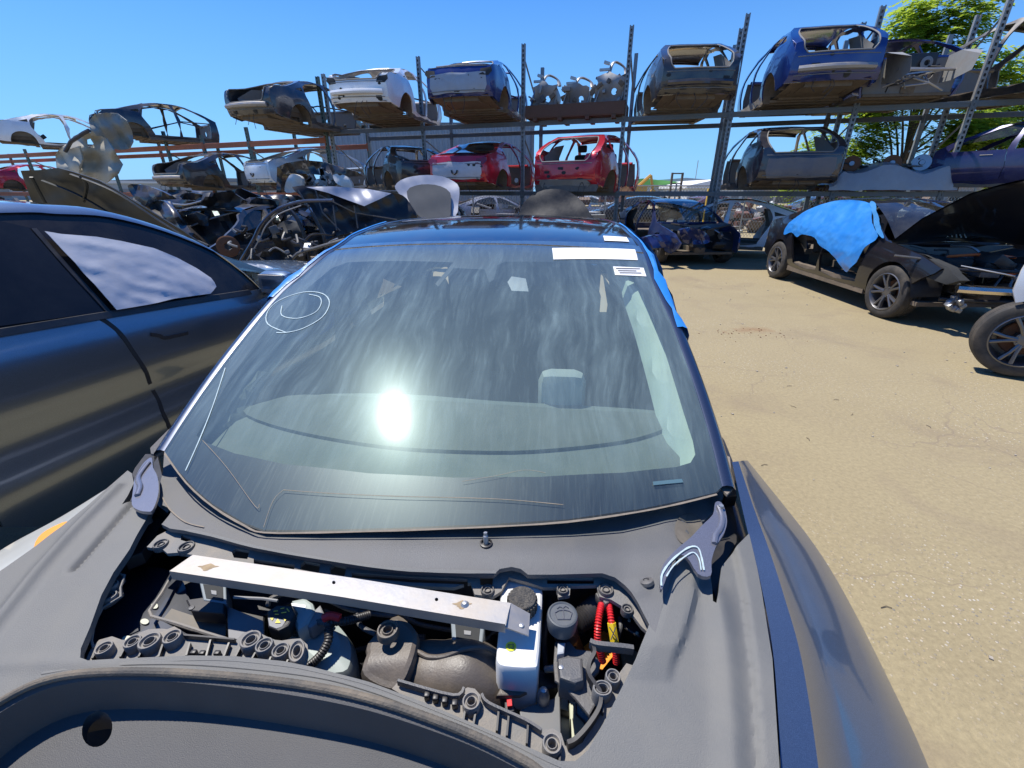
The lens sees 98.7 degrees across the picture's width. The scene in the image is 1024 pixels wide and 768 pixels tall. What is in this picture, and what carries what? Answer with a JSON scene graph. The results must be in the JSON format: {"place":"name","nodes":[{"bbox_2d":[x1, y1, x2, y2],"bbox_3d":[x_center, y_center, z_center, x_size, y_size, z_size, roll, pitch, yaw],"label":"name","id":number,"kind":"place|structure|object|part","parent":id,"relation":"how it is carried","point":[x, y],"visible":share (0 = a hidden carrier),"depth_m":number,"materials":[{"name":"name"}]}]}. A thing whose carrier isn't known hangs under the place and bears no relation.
{"place":"outdoors","nodes":[
{"label":"outdoors","id":0,"kind":"place"},
{"bbox_2d":[0,178,222,199],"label":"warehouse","id":1,"kind":"structure","parent":0,"point":[125,184],"depth_m":86.72,"materials":[{"name":"grey metal"}]},
{"bbox_2d":[0,189,10,196],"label":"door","id":2,"kind":"structure","parent":1,"relation":"in","point":[1,190],"depth_m":86.95,"materials":[{"name":"grey metal"}]},
{"bbox_2d":[112,178,275,191],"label":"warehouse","id":3,"kind":"structure","parent":0,"point":[232,181],"depth_m":99.56,"materials":[{"name":"grey metal"}]},
{"bbox_2d":[320,122,534,207],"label":"corrugated shed","id":4,"kind":"structure","parent":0,"point":[438,144],"depth_m":23.80,"materials":[{"name":"grey corrugated metal"}]},
{"bbox_2d":[0,200,1023,767],"bbox_3d":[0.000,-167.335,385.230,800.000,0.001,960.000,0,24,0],"label":"ground","id":5,"kind":"structure","parent":0,"point":[910,512],"depth_m":2.88,"materials":[{"name":"beige soil"}]},
{"bbox_2d":[21,168,203,244],"bbox_3d":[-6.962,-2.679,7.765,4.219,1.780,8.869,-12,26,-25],"label":"wrecked car","id":6,"kind":"object","parent":5,"relation":"on","point":[60,186],"visible":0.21,"depth_m":4.73,"materials":[{"name":"grey paint"}]},
{"bbox_2d":[55,113,133,182],"bbox_3d":[-7.750,-4.263,7.976,1.426,1.252,0.862,-11,26,-24],"label":"torn panel","id":7,"kind":"object","parent":6,"relation":"on","point":[107,134],"visible":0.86,"depth_m":7.99,"materials":[{"name":"grey metal"}]},
{"bbox_2d":[0,76,369,201],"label":"storage rack","id":8,"kind":"object","parent":5,"relation":"on","point":[251,151],"visible":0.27,"depth_m":16.07,"materials":[{"name":"rust-orange painted steel"},{"name":"grey steel"}]},
{"bbox_2d":[0,164,53,190],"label":"car shell","id":9,"kind":"object","parent":8,"relation":"on","point":[11,179],"visible":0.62,"depth_m":20.93,"materials":[{"name":"red paint"}]},
{"bbox_2d":[0,114,92,149],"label":"car shell","id":10,"kind":"object","parent":8,"relation":"on","point":[18,130],"visible":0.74,"depth_m":17.03,"materials":[{"name":"white paint"}]},
{"bbox_2d":[89,103,219,144],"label":"car shell","id":11,"kind":"object","parent":8,"relation":"on","point":[142,130],"visible":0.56,"depth_m":15.81,"materials":[{"name":"metal"}]},
{"bbox_2d":[152,153,276,190],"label":"car shell","id":12,"kind":"object","parent":8,"relation":"on","point":[205,173],"visible":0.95,"depth_m":14.78,"materials":[{"name":"grey paint"}]},
{"bbox_2d":[224,81,361,136],"bbox_3d":[-6.265,-7.902,12.615,1.858,1.368,3.662,8,25,17],"label":"car shell","id":13,"kind":"object","parent":8,"relation":"on","point":[284,106],"visible":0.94,"depth_m":11.93,"materials":[{"name":"metal"}]},
{"bbox_2d":[243,148,368,193],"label":"car shell","id":14,"kind":"object","parent":8,"relation":"on","point":[261,172],"visible":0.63,"depth_m":13.26,"materials":[{"name":"blue paint"}]},
{"bbox_2d":[0,199,383,527],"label":"sedan","id":15,"kind":"object","parent":5,"relation":"on","point":[119,334],"visible":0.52,"depth_m":2.10,"materials":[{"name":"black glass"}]},
{"bbox_3d":[-2.109,-0.440,1.800,0.268,0.405,0.501,5,24,11],"label":"rear side window","id":16,"kind":"part","parent":15,"relation":"part of","materials":[{"name":"black glass"}]},
{"bbox_3d":[-2.185,-0.322,1.596,0.321,0.546,3.650,5,24,11],"label":"window frame","id":17,"kind":"part","parent":15,"relation":"part of","materials":[{"name":"black metal"}]},
{"bbox_2d":[244,264,271,287],"bbox_3d":[-2.115,-0.884,3.587,0.494,0.238,0.195,0,24,0],"label":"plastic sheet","id":18,"kind":"object","parent":15,"relation":"on","point":[253,276],"visible":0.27,"depth_m":3.56,"materials":[{"name":"white plastic"}]},
{"bbox_2d":[177,204,323,260],"bbox_3d":[-4.557,-2.278,7.231,2.140,1.279,4.932,6,24,13],"label":"wrecked car","id":19,"kind":"object","parent":5,"relation":"on","point":[250,218],"visible":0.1,"depth_m":6.85,"materials":[{"name":"black paint"}]},
{"bbox_3d":[-5.403,-2.587,6.970,0.153,0.339,0.908,9,25,19],"label":"side window","id":20,"kind":"part","parent":19,"relation":"part of","materials":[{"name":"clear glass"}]},
{"bbox_3d":[-5.135,-2.987,7.851,0.197,0.359,0.988,3,24,8],"label":"side window","id":21,"kind":"part","parent":19,"relation":"part of","materials":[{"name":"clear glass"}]},
{"bbox_2d":[128,184,317,244],"bbox_3d":[-5.336,-2.866,7.731,4.469,1.200,2.749,0,24,0],"label":"panel heap","id":22,"kind":"object","parent":19,"relation":"on","point":[168,204],"visible":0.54,"depth_m":7.06,"materials":[{"name":"black paint"}]},
{"bbox_3d":[-4.024,-2.446,6.648,0.153,0.339,0.908,3,24,7],"label":"side window","id":23,"kind":"part","parent":19,"relation":"part of","materials":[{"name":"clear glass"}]},
{"bbox_3d":[-3.859,-1.881,6.802,0.071,0.583,0.985,6,24,13],"label":"door","id":24,"kind":"part","parent":19,"relation":"part of","materials":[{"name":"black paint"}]},
{"bbox_3d":[-3.795,-2.849,7.537,0.197,0.359,0.988,8,25,18],"label":"side window","id":25,"kind":"part","parent":19,"relation":"part of","materials":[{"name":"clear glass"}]},
{"bbox_3d":[-3.610,-2.301,7.697,0.077,0.621,1.023,6,24,13],"label":"door","id":26,"kind":"part","parent":19,"relation":"part of","materials":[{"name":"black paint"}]},
{"bbox_2d":[216,199,343,261],"bbox_3d":[-3.015,-1.772,5.761,2.388,1.213,1.300,0,24,0],"label":"stripped body","id":27,"kind":"object","parent":5,"relation":"on","point":[290,239],"visible":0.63,"depth_m":5.86,"materials":[{"name":"paint"}]},
{"bbox_2d":[268,186,416,259],"bbox_3d":[-3.096,-3.184,9.108,2.698,1.655,4.848,-1,24,-3],"label":"wrecked car","id":28,"kind":"object","parent":5,"relation":"on","point":[348,211],"visible":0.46,"depth_m":7.33,"materials":[{"name":"black paint"}]},
{"bbox_2d":[276,160,365,192],"bbox_3d":[-4.161,-4.441,9.486,1.882,0.683,0.696,0,24,0],"label":"crash wreckage","id":29,"kind":"object","parent":28,"relation":"on","point":[335,175],"visible":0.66,"depth_m":9.37,"materials":[{"name":"black paint"}]},
{"bbox_2d":[395,175,465,217],"bbox_3d":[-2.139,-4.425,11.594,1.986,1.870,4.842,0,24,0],"label":"hood","id":30,"kind":"object","parent":5,"relation":"on","point":[427,196],"visible":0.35,"depth_m":9.55,"materials":[{"name":"silver metal"}]},
{"bbox_2d":[0,215,928,767],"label":"sedan","id":31,"kind":"object","parent":5,"relation":"on","point":[512,413],"visible":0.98,"depth_m":0.92,"materials":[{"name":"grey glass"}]},
{"bbox_2d":[169,555,529,636],"bbox_3d":[-0.311,0.382,0.811,0.695,0.030,0.046,4,24,9],"label":"metal bar","id":32,"kind":"object","parent":31,"relation":"on","point":[475,612],"visible":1,"depth_m":0.80,"materials":[{"name":"metal"}]},
{"bbox_3d":[-0.706,-0.739,2.711,0.148,0.447,2.342,3,24,8],"label":"side window","id":33,"kind":"part","parent":31,"relation":"part of","materials":[{"name":"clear glass"}]},
{"bbox_3d":[0.634,-0.706,2.634,0.141,0.447,2.295,0,24,1],"label":"side window","id":34,"kind":"part","parent":31,"relation":"part of","materials":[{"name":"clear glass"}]},
{"bbox_2d":[0,195,959,232],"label":"scrap pile","id":35,"kind":"object","parent":5,"relation":"on","point":[753,221],"visible":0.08,"depth_m":19.63,"materials":[{"name":"grey metal"}]},
{"bbox_2d":[458,196,519,214],"bbox_3d":[-0.730,-7.677,19.560,4.767,1.303,1.859,-5,24,-10],"label":"parked car","id":36,"kind":"object","parent":5,"relation":"on","point":[468,207],"visible":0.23,"depth_m":18.72,"materials":[{"name":"silver metal"}]},
{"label":"side window","id":37,"kind":"part","parent":36,"relation":"part of","materials":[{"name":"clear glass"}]},
{"bbox_3d":[-1.121,-7.138,18.717,1.023,0.621,0.076,-5,24,-10],"label":"door","id":38,"kind":"part","parent":36,"relation":"part of","materials":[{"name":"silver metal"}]},
{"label":"side window","id":39,"kind":"part","parent":36,"relation":"part of","materials":[{"name":"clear glass"}]},
{"bbox_3d":[-0.121,-7.196,18.910,0.985,0.583,0.070,-5,24,-10],"label":"door","id":40,"kind":"part","parent":36,"relation":"part of","materials":[{"name":"silver metal"}]},
{"bbox_2d":[471,207,605,218],"bbox_3d":[-2.050,-5.859,16.248,10.501,1.161,4.090,0,24,0],"label":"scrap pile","id":41,"kind":"object","parent":5,"relation":"on","point":[596,215],"visible":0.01,"depth_m":15.30,"materials":[{"name":"grey metal"}]},
{"bbox_2d":[518,189,592,217],"bbox_3d":[0.981,-4.244,11.544,2.057,1.596,4.871,-1,24,-3],"label":"dirt mound","id":42,"kind":"object","parent":5,"relation":"on","point":[554,202],"visible":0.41,"depth_m":9.37,"materials":[{"name":"grey soil"}]},
{"bbox_2d":[584,196,625,210],"bbox_3d":[3.772,-8.892,22.301,4.770,1.282,1.857,-2,24,-5],"label":"parked car","id":43,"kind":"object","parent":5,"relation":"on","point":[595,201],"visible":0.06,"depth_m":21.52,"materials":[{"name":"white paint"}]},
{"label":"side window","id":44,"kind":"part","parent":43,"relation":"part of","materials":[{"name":"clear glass"}]},
{"bbox_2d":[272,184,983,236],"bbox_3d":[5.957,-6.444,16.397,33.652,1.860,0.060,2,24,5],"label":"chain link fence","id":45,"kind":"object","parent":5,"relation":"on","point":[605,201],"visible":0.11,"depth_m":16.31,"materials":[{"name":"metal"}]},
{"bbox_2d":[625,174,655,208],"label":"excavator","id":46,"kind":"object","parent":5,"relation":"on","point":[649,176],"visible":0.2,"depth_m":41.61,"materials":[{"name":"yellow metal"}]},
{"bbox_2d":[589,196,694,221],"bbox_3d":[5.273,-7.243,18.654,4.773,1.369,1.854,6,24,13],"label":"parked car","id":47,"kind":"object","parent":5,"relation":"on","point":[611,211],"visible":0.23,"depth_m":17.90,"materials":[{"name":"grey paint"}]},
{"bbox_3d":[4.628,-6.804,18.016,0.985,0.583,0.070,6,24,13],"label":"door","id":48,"kind":"part","parent":47,"relation":"part of","materials":[{"name":"grey paint"}]},
{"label":"side window","id":49,"kind":"part","parent":47,"relation":"part of","materials":[{"name":"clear glass"}]},
{"bbox_3d":[5.619,-6.730,17.786,1.023,0.621,0.076,6,24,13],"label":"door","id":50,"kind":"part","parent":47,"relation":"part of","materials":[{"name":"grey paint"}]},
{"bbox_2d":[321,0,1023,258],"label":"storage rack","id":51,"kind":"object","parent":5,"relation":"on","point":[726,115],"visible":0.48,"depth_m":10.92,"materials":[{"name":"grey metal"}]},
{"bbox_2d":[326,68,441,127],"bbox_3d":[-3.417,-7.804,11.998,1.860,1.391,3.676,4,24,10],"label":"car shell","id":52,"kind":"object","parent":51,"relation":"on","point":[383,97],"visible":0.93,"depth_m":11.08,"materials":[{"name":"white paint"}]},
{"bbox_2d":[364,145,438,189],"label":"car shell","id":53,"kind":"object","parent":51,"relation":"on","point":[394,169],"visible":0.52,"depth_m":12.49,"materials":[{"name":"black paint"}]},
{"bbox_2d":[425,60,527,123],"bbox_3d":[-0.837,-7.522,11.390,1.856,1.346,3.560,6,24,13],"label":"car shell","id":54,"kind":"object","parent":51,"relation":"on","point":[469,93],"visible":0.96,"depth_m":10.18,"materials":[{"name":"blue paint"}]},
{"bbox_2d":[428,141,534,191],"bbox_3d":[-0.792,-6.000,12.245,1.859,1.354,3.585,9,25,19],"label":"red sedan","id":55,"kind":"object","parent":51,"relation":"on","point":[484,165],"visible":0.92,"depth_m":11.06,"materials":[{"name":"paint"}]},
{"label":"rear window","id":56,"kind":"part","parent":55,"relation":"part of","materials":[{"name":"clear glass"}]},
{"bbox_2d":[525,100,628,126],"bbox_3d":[1.711,-7.058,11.519,2.520,0.355,1.150,7,25,16],"label":"wooden tray","id":57,"kind":"object","parent":51,"relation":"on","point":[585,111],"visible":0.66,"depth_m":11.05,"materials":[{"name":"brown wood"}]},
{"bbox_2d":[528,74,560,105],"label":"strut tower","id":58,"kind":"structure","parent":57,"relation":"on","point":[542,89],"depth_m":11.34,"materials":[{"name":"grey metal"}]},
{"bbox_2d":[561,76,596,103],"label":"strut tower","id":59,"kind":"structure","parent":57,"relation":"on","point":[575,90],"depth_m":11.10,"materials":[{"name":"grey metal"}]},
{"bbox_2d":[594,60,625,101],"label":"strut tower","id":60,"kind":"structure","parent":57,"relation":"on","point":[608,81],"depth_m":10.83,"materials":[{"name":"grey metal"}]},
{"bbox_2d":[534,134,639,197],"bbox_3d":[2.060,-5.842,11.857,1.918,1.551,3.596,13,27,27],"label":"red suv","id":61,"kind":"object","parent":51,"relation":"on","point":[595,169],"visible":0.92,"depth_m":10.74,"materials":[{"name":"paint"}]},
{"bbox_2d":[631,43,740,124],"bbox_3d":[4.170,-7.345,10.828,1.919,1.530,3.694,2,24,5],"label":"car shell","id":62,"kind":"object","parent":51,"relation":"on","point":[670,88],"visible":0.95,"depth_m":9.78,"materials":[{"name":"grey paint"}]},
{"bbox_2d":[720,126,845,195],"bbox_3d":[6.556,-5.497,10.894,1.917,1.528,3.588,5,24,11],"label":"car shell","id":63,"kind":"object","parent":51,"relation":"on","point":[761,164],"visible":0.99,"depth_m":9.70,"materials":[{"name":"dark grey paint"},{"name":"black plastic"}]},
{"bbox_2d":[737,24,888,117],"bbox_3d":[6.590,-6.971,9.848,1.909,1.528,3.688,5,24,11],"label":"car shell","id":64,"kind":"object","parent":51,"relation":"on","point":[798,75],"visible":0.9,"depth_m":8.87,"materials":[{"name":"blue paint"}]},
{"bbox_2d":[811,185,958,191],"bbox_3d":[8.640,-4.601,10.332,2.500,0.140,1.145,7,25,16],"label":"pallet","id":65,"kind":"object","parent":51,"relation":"on","point":[826,187],"visible":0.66,"depth_m":10.00,"materials":[{"name":"brown wood"}]},
{"bbox_2d":[818,161,957,190],"bbox_3d":[8.627,-4.822,10.193,2.420,0.626,1.216,7,25,16],"label":"tarpaulin","id":66,"kind":"object","parent":65,"relation":"on","point":[882,175],"visible":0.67,"depth_m":9.73,"materials":[{"name":"grey plastic"}]},
{"bbox_2d":[842,155,868,171],"bbox_3d":[7.862,-5.130,10.280,0.785,0.367,0.524,7,25,16],"label":"axle","id":67,"kind":"object","parent":66,"relation":"on","point":[852,163],"visible":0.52,"depth_m":10.08,"materials":[{"name":"metal"}]},
{"bbox_2d":[868,155,907,167],"bbox_3d":[8.616,-5.032,10.060,0.763,0.368,0.524,7,25,16],"label":"axle","id":68,"kind":"object","parent":66,"relation":"on","point":[896,159],"visible":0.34,"depth_m":9.86,"materials":[{"name":"metal"}]},
{"bbox_2d":[901,154,931,170],"bbox_3d":[9.147,-4.962,9.905,0.778,0.373,0.524,7,25,16],"label":"axle","id":69,"kind":"object","parent":66,"relation":"on","point":[922,162],"visible":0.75,"depth_m":9.73,"materials":[{"name":"metal"}]},
{"bbox_2d":[811,39,982,117],"bbox_3d":[8.217,-6.864,9.935,1.858,1.355,4.363,4,24,8],"label":"car shell","id":70,"kind":"object","parent":51,"relation":"on","point":[903,78],"visible":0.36,"depth_m":8.81,"materials":[{"name":"grey paint"}]},
{"bbox_2d":[927,17,1023,109],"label":"car shell","id":71,"kind":"object","parent":51,"relation":"on","point":[991,90],"visible":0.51,"depth_m":9.26,"materials":[{"name":"black paint"}]},
{"bbox_2d":[928,121,1023,187],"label":"car shell","id":72,"kind":"object","parent":51,"relation":"on","point":[985,167],"visible":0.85,"depth_m":9.01,"materials":[{"name":"paint"}]},
{"bbox_3d":[9.587,-4.531,9.155,0.071,0.583,0.985,-12,26,-26],"label":"door","id":73,"kind":"part","parent":72,"relation":"part of","materials":[{"name":"paint"}]},
{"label":"side window","id":74,"kind":"part","parent":72,"relation":"part of","materials":[{"name":"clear glass"}]},
{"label":"side window","id":75,"kind":"part","parent":72,"relation":"part of","materials":[{"name":"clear glass"}]},
{"bbox_3d":[10.070,-4.192,8.323,0.077,0.621,1.023,-12,26,-26],"label":"door","id":76,"kind":"part","parent":72,"relation":"part of","materials":[{"name":"paint"}]},
{"bbox_2d":[668,173,683,198],"bbox_3d":[11.562,-13.791,31.965,1.100,2.800,1.775,0,24,0],"label":"forklift","id":77,"kind":"object","parent":5,"relation":"on","point":[681,181],"visible":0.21,"depth_m":30.89},
{"bbox_2d":[617,198,740,262],"bbox_3d":[3.977,-4.249,11.921,2.441,1.439,4.760,-2,24,-4],"label":"wrecked car","id":78,"kind":"object","parent":5,"relation":"on","point":[665,235],"visible":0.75,"depth_m":10.70,"materials":[{"name":"paint"}]},
{"bbox_2d":[664,178,707,181],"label":"warehouse","id":79,"kind":"structure","parent":5,"relation":"on","point":[684,179],"depth_m":67.74,"materials":[{"name":"white metal"}]},
{"bbox_2d":[658,180,742,205],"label":"warehouse","id":80,"kind":"structure","parent":5,"relation":"on","point":[700,182],"depth_m":47.90,"materials":[{"name":"metal"}]},
{"bbox_2d":[687,196,756,220],"bbox_3d":[10.148,-8.852,22.314,4.765,1.366,1.853,-7,25,-16],"label":"parked car","id":81,"kind":"object","parent":5,"relation":"on","point":[704,198],"visible":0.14,"depth_m":21.76,"materials":[{"name":"red paint"}]},
{"bbox_2d":[677,198,795,250],"bbox_3d":[6.396,-4.283,11.925,3.558,1.382,1.850,10,26,22],"label":"white shell","id":82,"kind":"object","parent":5,"relation":"on","point":[772,212],"visible":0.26,"depth_m":11.32,"materials":[{"name":"paint"}]},
{"bbox_2d":[768,202,795,211],"bbox_3d":[7.197,-4.552,11.415,1.078,0.320,1.385,10,26,22],"label":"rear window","id":83,"kind":"structure","parent":82,"relation":"in","point":[768,202],"depth_m":11.21,"materials":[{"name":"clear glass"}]},
{"bbox_2d":[698,328,807,341],"bbox_3d":[2.925,-0.605,5.402,1.222,0.008,0.554,0,24,0],"label":"debris","id":84,"kind":"object","parent":5,"relation":"on","point":[750,332],"visible":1,"depth_m":5.45,"materials":[{"name":"metal"}]},
{"bbox_2d":[761,196,849,214],"bbox_3d":[14.230,-8.095,20.469,4.761,1.269,1.855,3,24,7],"label":"parked car","id":85,"kind":"object","parent":5,"relation":"on","point":[796,206],"visible":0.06,"depth_m":20.05,"materials":[{"name":"red paint"}]},
{"bbox_2d":[771,125,906,208],"bbox_3d":[11.582,-7.266,15.883,5.254,3.830,3.996,0,24,0],"label":"tree","id":86,"kind":"object","parent":5,"relation":"on","point":[870,144],"visible":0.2,"depth_m":15.27,"materials":[{"name":"green plant"}]},
{"bbox_2d":[741,187,981,202],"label":"warehouse","id":87,"kind":"structure","parent":5,"relation":"on","point":[799,197],"depth_m":64.38,"materials":[{"name":"grey metal"}]},
{"bbox_2d":[742,190,763,199],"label":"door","id":88,"kind":"structure","parent":87,"relation":"in","point":[753,197],"depth_m":64.38,"materials":[{"name":"grey metal"}]},
{"bbox_2d":[795,190,811,199],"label":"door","id":89,"kind":"structure","parent":87,"relation":"in","point":[799,197],"depth_m":64.38,"materials":[{"name":"grey metal"}]},
{"bbox_2d":[764,179,1023,317],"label":"black sedan","id":90,"kind":"object","parent":5,"relation":"on","point":[890,257],"visible":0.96,"depth_m":6.02,"materials":[{"name":"paint"}]},
{"bbox_2d":[829,0,1023,162],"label":"tree","id":91,"kind":"object","parent":5,"relation":"on","point":[922,23],"visible":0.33,"depth_m":12.92,"materials":[{"name":"green plant"}]},
{"bbox_2d":[946,105,1023,190],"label":"tree","id":92,"kind":"object","parent":5,"relation":"on","point":[1020,108],"visible":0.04,"depth_m":14.96,"materials":[{"name":"green plant"}]},
{"bbox_2d":[969,266,1023,375],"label":"white car","id":93,"kind":"object","parent":5,"relation":"on","point":[996,339],"visible":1,"depth_m":4.11,"materials":[{"name":"paint"}]},
{"bbox_2d":[0,0,1023,190],"label":"sky","id":94,"kind":"structure","parent":0,"point":[73,58],"materials":[{"name":"blue"}]},
{"bbox_2d":[590,178,677,204],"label":"hill","id":95,"kind":"structure","parent":0,"point":[657,182],"depth_m":56.14,"materials":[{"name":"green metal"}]},
{"bbox_2d":[689,279,1016,660],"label":"gravel","id":96,"kind":"structure","parent":0,"point":[990,657],"depth_m":3.83,"materials":[{"name":"beige gravel"}]}
]}

